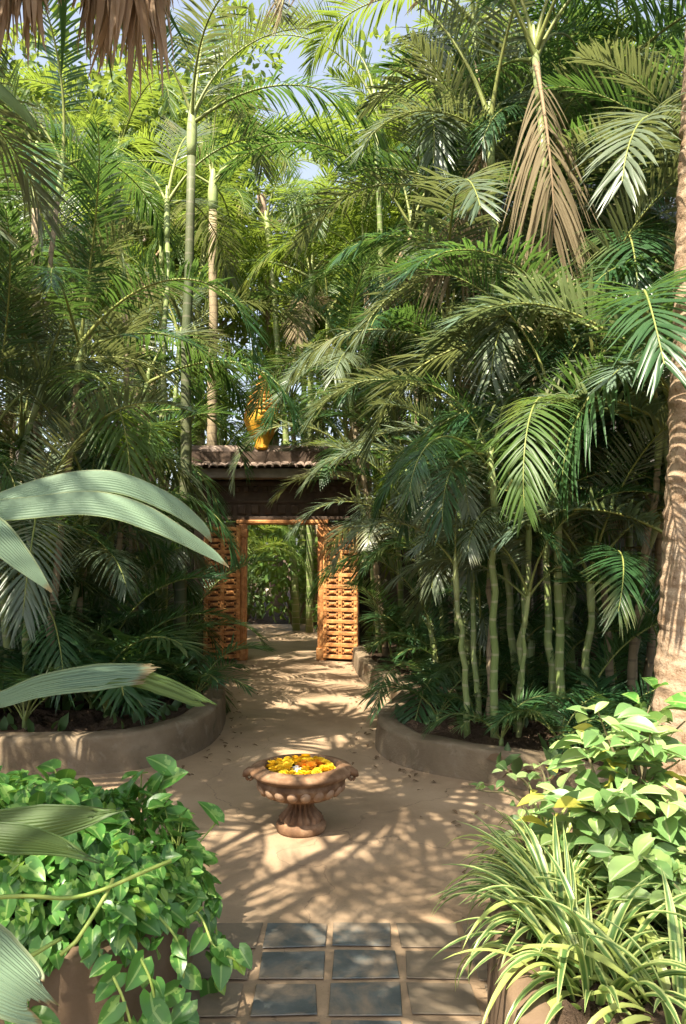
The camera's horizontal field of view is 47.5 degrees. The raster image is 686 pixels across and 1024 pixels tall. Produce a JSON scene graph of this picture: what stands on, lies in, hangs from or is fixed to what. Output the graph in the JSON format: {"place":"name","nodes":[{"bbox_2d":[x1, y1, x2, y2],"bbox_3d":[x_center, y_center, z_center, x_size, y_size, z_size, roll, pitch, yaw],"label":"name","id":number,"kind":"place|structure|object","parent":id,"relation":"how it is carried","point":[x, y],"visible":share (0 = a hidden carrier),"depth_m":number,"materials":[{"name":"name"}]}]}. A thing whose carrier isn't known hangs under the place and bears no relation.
{"place":"outdoors","nodes":[
{"label":"outdoors","id":0,"kind":"place"},
{"bbox_2d":[247,560,317,623],"bbox_3d":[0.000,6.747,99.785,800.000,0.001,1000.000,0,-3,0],"label":"ground","id":1,"kind":"structure","parent":0,"point":[266,619],"depth_m":19.19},
{"bbox_2d":[0,42,70,254],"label":"areca palm","id":2,"kind":"object","parent":1,"relation":"on","point":[27,192],"visible":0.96,"depth_m":5.56,"materials":[{"name":"plant"}]},
{"bbox_2d":[2,71,89,255],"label":"shade tree","id":3,"kind":"object","parent":1,"relation":"on","point":[39,98],"visible":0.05,"depth_m":17.53,"materials":[{"name":"green plant"}]},
{"bbox_2d":[1,108,135,474],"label":"areca palm","id":4,"kind":"object","parent":1,"relation":"on","point":[98,121],"visible":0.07,"depth_m":17.08,"materials":[{"name":"plant"}]},
{"bbox_2d":[0,85,168,464],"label":"shade tree","id":5,"kind":"object","parent":1,"relation":"on","point":[144,231],"visible":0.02,"depth_m":19.46,"materials":[{"name":"green plant"}]},
{"bbox_2d":[0,79,173,480],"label":"areca palm","id":6,"kind":"object","parent":1,"relation":"on","point":[85,210],"visible":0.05,"depth_m":14.07,"materials":[{"name":"plant"}]},
{"bbox_2d":[8,504,193,637],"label":"garden wall","id":7,"kind":"structure","parent":1,"relation":"on","point":[141,545],"depth_m":11.81,"materials":[{"name":"paint"}]},
{"bbox_2d":[0,0,280,322],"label":"shade tree","id":8,"kind":"object","parent":1,"relation":"on","point":[109,90],"visible":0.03,"depth_m":22.34,"materials":[{"name":"green plant"}]},
{"bbox_2d":[0,0,288,408],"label":"shade tree","id":9,"kind":"object","parent":1,"relation":"on","point":[103,106],"visible":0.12,"depth_m":18.86,"materials":[{"name":"green plant"}]},
{"bbox_2d":[2,62,307,479],"bbox_3d":[-4.068,-3.709,18.234,6.782,12.646,6.421,0,-3,0],"label":"areca palm","id":10,"kind":"object","parent":1,"relation":"on","point":[123,106],"visible":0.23,"depth_m":17.24,"materials":[{"name":"plant"}]},
{"bbox_2d":[42,112,310,485],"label":"areca palm","id":11,"kind":"object","parent":1,"relation":"on","point":[160,253],"visible":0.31,"depth_m":16.36,"materials":[{"name":"plant"}]},
{"bbox_2d":[90,177,323,445],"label":"shade tree","id":12,"kind":"object","parent":1,"relation":"on","point":[176,261],"visible":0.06,"depth_m":21.65,"materials":[{"name":"green plant"}]},
{"bbox_2d":[65,0,390,521],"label":"areca palm","id":13,"kind":"object","parent":1,"relation":"on","point":[213,307],"visible":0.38,"depth_m":13.55,"materials":[{"name":"plant"}]},
{"bbox_2d":[1,307,476,606],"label":"tree","id":14,"kind":"object","parent":1,"relation":"on","point":[169,387],"visible":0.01,"depth_m":23.07,"materials":[{"name":"green plant"}]},
{"bbox_2d":[122,300,359,618],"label":"areca palm","id":15,"kind":"object","parent":1,"relation":"on","point":[220,440],"visible":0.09,"depth_m":18.88,"materials":[{"name":"plant"}]},
{"bbox_2d":[227,521,311,579],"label":"areca palm","id":16,"kind":"object","parent":1,"relation":"on","point":[296,555],"visible":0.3,"depth_m":14.36,"materials":[{"name":"plant"}]},
{"bbox_2d":[206,139,336,608],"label":"lone palm","id":17,"kind":"object","parent":1,"relation":"on","point":[264,207],"visible":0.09,"depth_m":22.66,"materials":[{"name":"green plant"}]},
{"bbox_2d":[247,525,305,621],"bbox_3d":[-1.751,0.930,17.696,2.860,3.239,2.561,-3,-4,41],"label":"garden bush","id":18,"kind":"object","parent":1,"relation":"on","point":[279,534],"visible":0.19,"depth_m":17.12,"materials":[{"name":"green plant"}]},
{"bbox_2d":[143,104,418,632],"bbox_3d":[-0.931,-3.043,16.102,6.519,11.097,5.469,-3,-4,41],"label":"areca palm","id":19,"kind":"object","parent":1,"relation":"on","point":[266,223],"visible":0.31,"depth_m":15.69,"materials":[{"name":"plant"}]},
{"bbox_2d":[256,540,317,624],"bbox_3d":[-0.889,1.439,16.344,1.964,2.086,1.907,0,-3,0],"label":"garden bush","id":20,"kind":"object","parent":1,"relation":"on","point":[282,583],"visible":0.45,"depth_m":16.11,"materials":[{"name":"green plant"}]},
{"bbox_2d":[191,311,404,535],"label":"areca palm","id":21,"kind":"object","parent":1,"relation":"on","point":[291,394],"visible":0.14,"depth_m":18.05,"materials":[{"name":"plant"}]},
{"bbox_2d":[203,150,419,625],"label":"areca palm","id":22,"kind":"object","parent":1,"relation":"on","point":[326,288],"visible":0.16,"depth_m":17.30,"materials":[{"name":"plant"}]},
{"bbox_2d":[235,342,436,502],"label":"areca palm","id":23,"kind":"object","parent":1,"relation":"on","point":[317,385],"visible":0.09,"depth_m":14.80,"materials":[{"name":"plant"}]},
{"bbox_2d":[256,147,446,493],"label":"areca palm","id":24,"kind":"object","parent":1,"relation":"on","point":[279,283],"visible":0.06,"depth_m":19.00,"materials":[{"name":"plant"}]},
{"bbox_2d":[242,108,479,502],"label":"areca palm","id":25,"kind":"object","parent":1,"relation":"on","point":[359,218],"visible":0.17,"depth_m":14.16,"materials":[{"name":"plant"}]},
{"bbox_2d":[268,180,460,484],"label":"shade tree","id":26,"kind":"object","parent":1,"relation":"on","point":[291,273],"visible":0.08,"depth_m":19.70,"materials":[{"name":"green plant"}]},
{"bbox_2d":[220,0,533,501],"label":"areca palm","id":27,"kind":"object","parent":1,"relation":"on","point":[331,71],"visible":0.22,"depth_m":13.52,"materials":[{"name":"plant"}]},
{"bbox_2d":[299,9,623,398],"bbox_3d":[3.693,-5.270,21.300,9.849,16.198,8.664,0,-3,1],"label":"shade tree","id":28,"kind":"object","parent":1,"relation":"on","point":[387,36],"visible":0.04,"depth_m":20.35,"materials":[{"name":"green plant"}]},
{"bbox_2d":[314,0,677,394],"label":"areca palm","id":29,"kind":"object","parent":1,"relation":"on","point":[374,113],"visible":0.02,"depth_m":13.21,"materials":[{"name":"plant"}]},
{"bbox_2d":[358,503,654,649],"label":"garden wall","id":30,"kind":"structure","parent":1,"relation":"on","point":[363,608],"depth_m":11.79,"materials":[{"name":"paint"}]},
{"bbox_2d":[643,0,685,794],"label":"thick palm","id":31,"kind":"object","parent":1,"relation":"on","point":[670,663],"visible":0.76,"depth_m":4.68,"materials":[{"name":"brown plant"}]},
{"bbox_2d":[33,624,573,1023],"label":"path","id":32,"kind":"structure","parent":0,"point":[379,849],"depth_m":4.57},
{"bbox_2d":[0,846,187,1023],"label":"planter wall","id":33,"kind":"structure","parent":32,"relation":"on","point":[69,985],"depth_m":2.40,"materials":[{"name":"paint"}]},
{"bbox_2d":[12,863,97,944],"bbox_3d":[-2.033,1.408,2.883,2.735,0.171,0.959,0,-3,0],"label":"ground front bed","id":34,"kind":"object","parent":33,"relation":"in","point":[94,923],"visible":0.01,"depth_m":2.71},
{"bbox_2d":[0,0,190,110],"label":"fan palm","id":35,"kind":"object","parent":34,"relation":"on","point":[133,20],"visible":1,"depth_m":3.81,"materials":[{"name":"brown plant"}]},
{"bbox_2d":[0,754,252,1023],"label":"trailing vine","id":36,"kind":"object","parent":33,"relation":"on","point":[138,895],"visible":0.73,"depth_m":2.54,"materials":[{"name":"green plant"}]},
{"bbox_2d":[0,655,225,775],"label":"planter wall","id":37,"kind":"structure","parent":32,"relation":"on","point":[192,730],"depth_m":5.71,"materials":[{"name":"paint"}]},
{"bbox_2d":[0,664,203,731],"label":"ground bed","id":38,"kind":"object","parent":37,"relation":"in","point":[94,719],"visible":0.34,"depth_m":6.41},
{"bbox_2d":[0,48,77,675],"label":"areca palm","id":39,"kind":"object","parent":38,"relation":"on","point":[34,229],"visible":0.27,"depth_m":8.54,"materials":[{"name":"plant"}]},
{"bbox_2d":[0,646,109,729],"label":"palm sapling","id":40,"kind":"object","parent":38,"relation":"on","point":[25,715],"visible":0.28,"depth_m":6.18,"materials":[{"name":"plant"}]},
{"bbox_2d":[0,215,171,663],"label":"areca palm","id":41,"kind":"object","parent":38,"relation":"on","point":[10,353],"visible":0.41,"depth_m":6.88,"materials":[{"name":"plant"}]},
{"bbox_2d":[0,0,182,642],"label":"areca palm","id":42,"kind":"object","parent":38,"relation":"on","point":[60,157],"visible":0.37,"depth_m":8.87,"materials":[{"name":"plant"}]},
{"bbox_2d":[0,608,205,698],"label":"palm sapling","id":43,"kind":"object","parent":38,"relation":"on","point":[143,647],"visible":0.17,"depth_m":7.06,"materials":[{"name":"plant"}]},
{"bbox_2d":[1,607,209,717],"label":"palm sapling","id":44,"kind":"object","parent":38,"relation":"on","point":[130,690],"visible":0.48,"depth_m":6.43,"materials":[{"name":"plant"}]},
{"bbox_2d":[21,642,194,725],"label":"palm sapling","id":45,"kind":"object","parent":38,"relation":"on","point":[146,699],"visible":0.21,"depth_m":6.20,"materials":[{"name":"plant"}]},
{"bbox_2d":[0,482,222,713],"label":"areca palm","id":46,"kind":"object","parent":38,"relation":"on","point":[121,581],"visible":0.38,"depth_m":6.60,"materials":[{"name":"plant"}]},
{"bbox_2d":[0,118,222,600],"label":"areca palm","id":47,"kind":"object","parent":38,"relation":"on","point":[171,300],"visible":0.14,"depth_m":11.33,"materials":[{"name":"plant"}]},
{"bbox_2d":[0,191,232,652],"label":"areca palm","id":48,"kind":"object","parent":38,"relation":"on","point":[175,374],"visible":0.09,"depth_m":9.85,"materials":[{"name":"plant"}]},
{"bbox_2d":[0,298,256,668],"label":"areca palm","id":49,"kind":"object","parent":38,"relation":"on","point":[167,426],"visible":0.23,"depth_m":8.44,"materials":[{"name":"plant"}]},
{"bbox_2d":[0,116,270,714],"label":"areca palm","id":50,"kind":"object","parent":38,"relation":"on","point":[30,596],"visible":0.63,"depth_m":6.93,"materials":[{"name":"plant"}]},
{"bbox_2d":[50,351,242,631],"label":"areca palm","id":51,"kind":"object","parent":38,"relation":"on","point":[163,597],"visible":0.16,"depth_m":9.93,"materials":[{"name":"plant"}]},
{"bbox_2d":[0,257,308,717],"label":"areca palm","id":52,"kind":"object","parent":38,"relation":"on","point":[205,511],"visible":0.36,"depth_m":7.86,"materials":[{"name":"plant"}]},
{"bbox_2d":[13,227,316,488],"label":"areca palm","id":53,"kind":"object","parent":38,"relation":"on","point":[229,345],"visible":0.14,"depth_m":13.99,"materials":[{"name":"plant"}]},
{"bbox_2d":[0,94,341,653],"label":"areca palm","id":54,"kind":"object","parent":38,"relation":"on","point":[205,159],"visible":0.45,"depth_m":10.53,"materials":[{"name":"plant"}]},
{"bbox_2d":[126,616,221,667],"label":"palm sapling","id":55,"kind":"object","parent":38,"relation":"on","point":[211,653],"visible":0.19,"depth_m":8.66,"materials":[{"name":"plant"}]},
{"bbox_2d":[141,633,274,699],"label":"palm sapling","id":56,"kind":"object","parent":38,"relation":"on","point":[205,675],"visible":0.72,"depth_m":7.16,"materials":[{"name":"plant"}]},
{"bbox_2d":[142,0,390,662],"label":"areca palm","id":57,"kind":"object","parent":38,"relation":"on","point":[180,587],"visible":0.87,"depth_m":9.54,"materials":[{"name":"plant"}]},
{"bbox_2d":[0,83,228,1023],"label":"pale fan plant","id":58,"kind":"object","parent":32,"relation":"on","point":[42,829],"visible":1,"depth_m":1.36,"materials":[{"name":"green plant"}]},
{"bbox_2d":[247,565,271,617],"bbox_3d":[-2.202,1.708,15.288,1.563,1.444,1.602,0,-3,0],"label":"garden bush","id":59,"kind":"object","parent":32,"relation":"on","point":[256,595],"visible":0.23,"depth_m":15.44,"materials":[{"name":"green plant"}]},
{"bbox_2d":[191,445,364,659],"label":"gate","id":60,"kind":"structure","parent":32,"relation":"on","point":[338,633],"depth_m":11.53,"materials":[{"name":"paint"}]},
{"bbox_2d":[202,524,240,659],"bbox_3d":[-1.779,1.172,11.454,0.560,1.974,0.082,1,-3,-24],"label":"door leaf","id":61,"kind":"structure","parent":60,"relation":"in","point":[226,596],"depth_m":11.45,"materials":[{"name":"orange wood"}]},
{"bbox_2d":[244,374,278,449],"bbox_3d":[-1.248,-1.563,12.036,0.588,1.238,0.573,0,-3,0],"label":"roof finial","id":62,"kind":"object","parent":60,"relation":"on","point":[264,442],"visible":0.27,"depth_m":11.88,"materials":[{"name":"yellow metal"}]},
{"bbox_2d":[323,524,359,659],"bbox_3d":[-0.035,1.173,11.472,0.560,1.974,0.082,-1,-3,20],"label":"door leaf","id":63,"kind":"structure","parent":60,"relation":"in","point":[341,627],"depth_m":11.44,"materials":[{"name":"orange wood"}]},
{"bbox_2d":[242,754,358,837],"bbox_3d":[-0.243,1.654,4.521,0.603,0.384,0.603,3,-4,-42],"label":"terracotta bowl","id":64,"kind":"object","parent":32,"relation":"on","point":[300,815],"visible":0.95,"depth_m":4.38,"materials":[{"name":"ceramic"}]},
{"bbox_2d":[144,661,495,918],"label":"fallen leaves","id":65,"kind":"object","parent":32,"relation":"on","point":[399,769],"visible":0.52,"depth_m":5.95,"materials":[{"name":"brown plant"}]},
{"bbox_2d":[352,643,641,793],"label":"planter wall","id":66,"kind":"structure","parent":32,"relation":"on","point":[398,742],"depth_m":5.66,"materials":[{"name":"paint"}]},
{"bbox_2d":[366,644,645,776],"bbox_3d":[6.121,1.859,9.021,11.757,0.170,9.791,0,-3,0],"label":"ground bed","id":67,"kind":"object","parent":66,"relation":"in","point":[529,738],"visible":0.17,"depth_m":6.20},
{"bbox_2d":[0,650,648,776],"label":"ground cover","id":68,"kind":"object","parent":67,"relation":"on","point":[515,760],"visible":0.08,"depth_m":6.33,"materials":[{"name":"green plant"}]},
{"bbox_2d":[41,663,622,780],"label":"leaf litter","id":69,"kind":"object","parent":67,"relation":"on","point":[492,757],"visible":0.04,"depth_m":5.38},
{"bbox_2d":[226,222,499,656],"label":"areca palm","id":70,"kind":"object","parent":67,"relation":"on","point":[376,590],"visible":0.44,"depth_m":10.28,"materials":[{"name":"plant"}]},
{"bbox_2d":[360,629,454,661],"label":"palm sapling","id":71,"kind":"object","parent":67,"relation":"on","point":[372,645],"visible":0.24,"depth_m":9.49,"materials":[{"name":"plant"}]},
{"bbox_2d":[211,90,616,654],"bbox_3d":[1.428,-1.685,10.288,4.280,7.436,5.165,-3,-4,42],"label":"areca palm","id":72,"kind":"object","parent":67,"relation":"on","point":[428,144],"visible":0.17,"depth_m":9.89,"materials":[{"name":"plant"}]},
{"bbox_2d":[287,292,557,664],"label":"areca palm","id":73,"kind":"object","parent":67,"relation":"on","point":[323,471],"visible":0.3,"depth_m":9.16,"materials":[{"name":"plant"}]},
{"bbox_2d":[356,651,507,718],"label":"palm sapling","id":74,"kind":"object","parent":67,"relation":"on","point":[455,698],"visible":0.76,"depth_m":6.45,"materials":[{"name":"plant"}]},
{"bbox_2d":[378,622,499,664],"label":"palm sapling","id":75,"kind":"object","parent":67,"relation":"on","point":[392,635],"visible":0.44,"depth_m":8.41,"materials":[{"name":"plant"}]},
{"bbox_2d":[284,380,605,725],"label":"areca palm","id":76,"kind":"object","parent":67,"relation":"on","point":[431,622],"visible":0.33,"depth_m":8.20,"materials":[{"name":"plant"}]},
{"bbox_2d":[259,0,685,682],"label":"areca palm","id":77,"kind":"object","parent":67,"relation":"on","point":[671,18],"visible":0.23,"depth_m":8.98,"materials":[{"name":"plant"}]},
{"bbox_2d":[278,0,679,724],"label":"areca palm","id":78,"kind":"object","parent":67,"relation":"on","point":[472,208],"visible":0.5,"depth_m":7.71,"materials":[{"name":"plant"}]},
{"bbox_2d":[296,149,678,730],"bbox_3d":[1.842,-0.402,6.704,4.008,4.764,4.181,2,-4,-36],"label":"areca palm","id":79,"kind":"object","parent":67,"relation":"on","point":[515,668],"visible":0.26,"depth_m":6.59,"materials":[{"name":"plant"}]},
{"bbox_2d":[421,683,564,745],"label":"palm sapling","id":80,"kind":"object","parent":67,"relation":"on","point":[433,725],"visible":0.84,"depth_m":5.63,"materials":[{"name":"plant"}]},
{"bbox_2d":[324,358,665,738],"bbox_3d":[1.014,0.303,6.421,2.724,3.071,2.764,1,-3,-26],"label":"areca palm","id":81,"kind":"object","parent":67,"relation":"on","point":[470,542],"visible":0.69,"depth_m":5.88,"materials":[{"name":"plant"}]},
{"bbox_2d":[343,0,684,710],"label":"areca palm","id":82,"kind":"object","parent":67,"relation":"on","point":[537,39],"visible":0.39,"depth_m":7.25,"materials":[{"name":"plant"}]},
{"bbox_2d":[371,228,662,680],"bbox_3d":[2.606,-0.682,10.326,4.548,6.130,4.689,0,-3,0],"label":"areca palm","id":83,"kind":"object","parent":67,"relation":"on","point":[524,388],"visible":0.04,"depth_m":10.17,"materials":[{"name":"plant"}]},
{"bbox_2d":[349,38,685,635],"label":"areca palm","id":84,"kind":"object","parent":67,"relation":"on","point":[648,117],"visible":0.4,"depth_m":6.10,"materials":[{"name":"plant"}]},
{"bbox_2d":[378,244,672,734],"bbox_3d":[1.969,-0.096,6.005,2.977,3.824,3.068,-2,-3,30],"label":"areca palm","id":85,"kind":"object","parent":67,"relation":"on","point":[557,681],"visible":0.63,"depth_m":5.87,"materials":[{"name":"plant"}]},
{"bbox_2d":[413,263,670,558],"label":"arching palm","id":86,"kind":"object","parent":67,"relation":"on","point":[495,305],"visible":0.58,"depth_m":5.57,"materials":[{"name":"plant"}]},
{"bbox_2d":[408,0,685,688],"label":"areca palm","id":87,"kind":"object","parent":67,"relation":"on","point":[628,279],"visible":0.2,"depth_m":7.67,"materials":[{"name":"plant"}]},
{"bbox_2d":[415,8,684,626],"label":"areca palm","id":88,"kind":"object","parent":67,"relation":"on","point":[524,50],"visible":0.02,"depth_m":9.25,"materials":[{"name":"plant"}]},
{"bbox_2d":[433,254,674,704],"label":"areca palm","id":89,"kind":"object","parent":67,"relation":"on","point":[650,653],"visible":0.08,"depth_m":6.96,"materials":[{"name":"plant"}]},
{"bbox_2d":[481,684,642,749],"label":"palm sapling","id":90,"kind":"object","parent":67,"relation":"on","point":[566,713],"visible":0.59,"depth_m":5.61,"materials":[{"name":"plant"}]},
{"bbox_2d":[469,207,675,673],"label":"areca palm","id":91,"kind":"object","parent":67,"relation":"on","point":[556,251],"visible":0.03,"depth_m":8.00,"materials":[{"name":"plant"}]},
{"bbox_2d":[473,266,685,705],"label":"areca palm","id":92,"kind":"object","parent":67,"relation":"on","point":[642,331],"visible":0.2,"depth_m":5.02,"materials":[{"name":"plant"}]},
{"bbox_2d":[533,660,653,753],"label":"palm sapling","id":93,"kind":"object","parent":67,"relation":"on","point":[612,688],"visible":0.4,"depth_m":5.79,"materials":[{"name":"plant"}]},
{"bbox_2d":[487,828,572,1023],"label":"planter wall","id":94,"kind":"structure","parent":32,"relation":"on","point":[537,1011],"depth_m":2.31,"materials":[{"name":"paint"}]},
{"bbox_2d":[185,922,489,1023],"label":"paving","id":95,"kind":"structure","parent":0,"point":[367,999],"depth_m":2.97,"materials":[{"name":"stone"}]},
{"bbox_2d":[0,0,685,552],"label":"sky","id":96,"kind":"structure","parent":0,"point":[290,69],"materials":[{"name":"white"}]},
{"bbox_2d":[523,844,685,1023],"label":"ground front bed","id":97,"kind":"object","parent":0,"point":[568,1013],"visible":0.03,"depth_m":2.16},
{"bbox_2d":[449,782,595,881],"bbox_3d":[0.848,1.374,3.281,0.840,0.421,0.841,0,-3,0],"label":"spider plant","id":98,"kind":"object","parent":97,"relation":"on","point":[569,826],"visible":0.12,"depth_m":3.29,"materials":[{"name":"green plant"}]},
{"bbox_2d":[469,760,576,845],"bbox_3d":[0.777,1.271,3.353,0.457,0.410,0.308,0,-3,0],"label":"leafy shrub","id":99,"kind":"object","parent":97,"relation":"on","point":[502,765],"visible":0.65,"depth_m":3.35,"materials":[{"name":"green plant"}]},
{"bbox_2d":[427,817,626,930],"bbox_3d":[0.792,1.375,2.925,0.806,0.382,0.841,-2,-4,34],"label":"spider plant","id":100,"kind":"object","parent":97,"relation":"on","point":[590,883],"visible":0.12,"depth_m":3.00,"materials":[{"name":"green plant"}]},
{"bbox_2d":[430,812,669,958],"bbox_3d":[0.745,1.351,2.750,0.836,0.452,0.892,-2,-3,32],"label":"spider plant","id":101,"kind":"object","parent":97,"relation":"on","point":[581,860],"visible":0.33,"depth_m":2.81,"materials":[{"name":"green plant"}]},
{"bbox_2d":[435,811,685,1023],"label":"spider plant","id":102,"kind":"object","parent":97,"relation":"on","point":[531,874],"visible":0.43,"depth_m":2.50,"materials":[{"name":"green plant"}]},
{"bbox_2d":[445,842,685,1023],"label":"spider plant","id":103,"kind":"object","parent":97,"relation":"on","point":[586,942],"visible":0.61,"depth_m":2.25,"materials":[{"name":"green plant"}]},
{"bbox_2d":[492,865,685,1023],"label":"spider plant","id":104,"kind":"object","parent":97,"relation":"on","point":[675,934],"visible":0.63,"depth_m":2.24,"materials":[{"name":"green plant"}]},
{"bbox_2d":[508,846,685,958],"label":"spider plant","id":105,"kind":"object","parent":97,"relation":"on","point":[660,919],"visible":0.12,"depth_m":2.67,"materials":[{"name":"green plant"}]},
{"bbox_2d":[516,701,685,928],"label":"leafy shrub","id":106,"kind":"object","parent":97,"relation":"on","point":[607,827],"visible":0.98,"depth_m":2.81,"materials":[{"name":"green plant"}]},
{"bbox_2d":[610,677,685,819],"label":"leafy shrub","id":107,"kind":"object","parent":97,"relation":"on","point":[676,701],"visible":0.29,"depth_m":3.69,"materials":[{"name":"green plant"}]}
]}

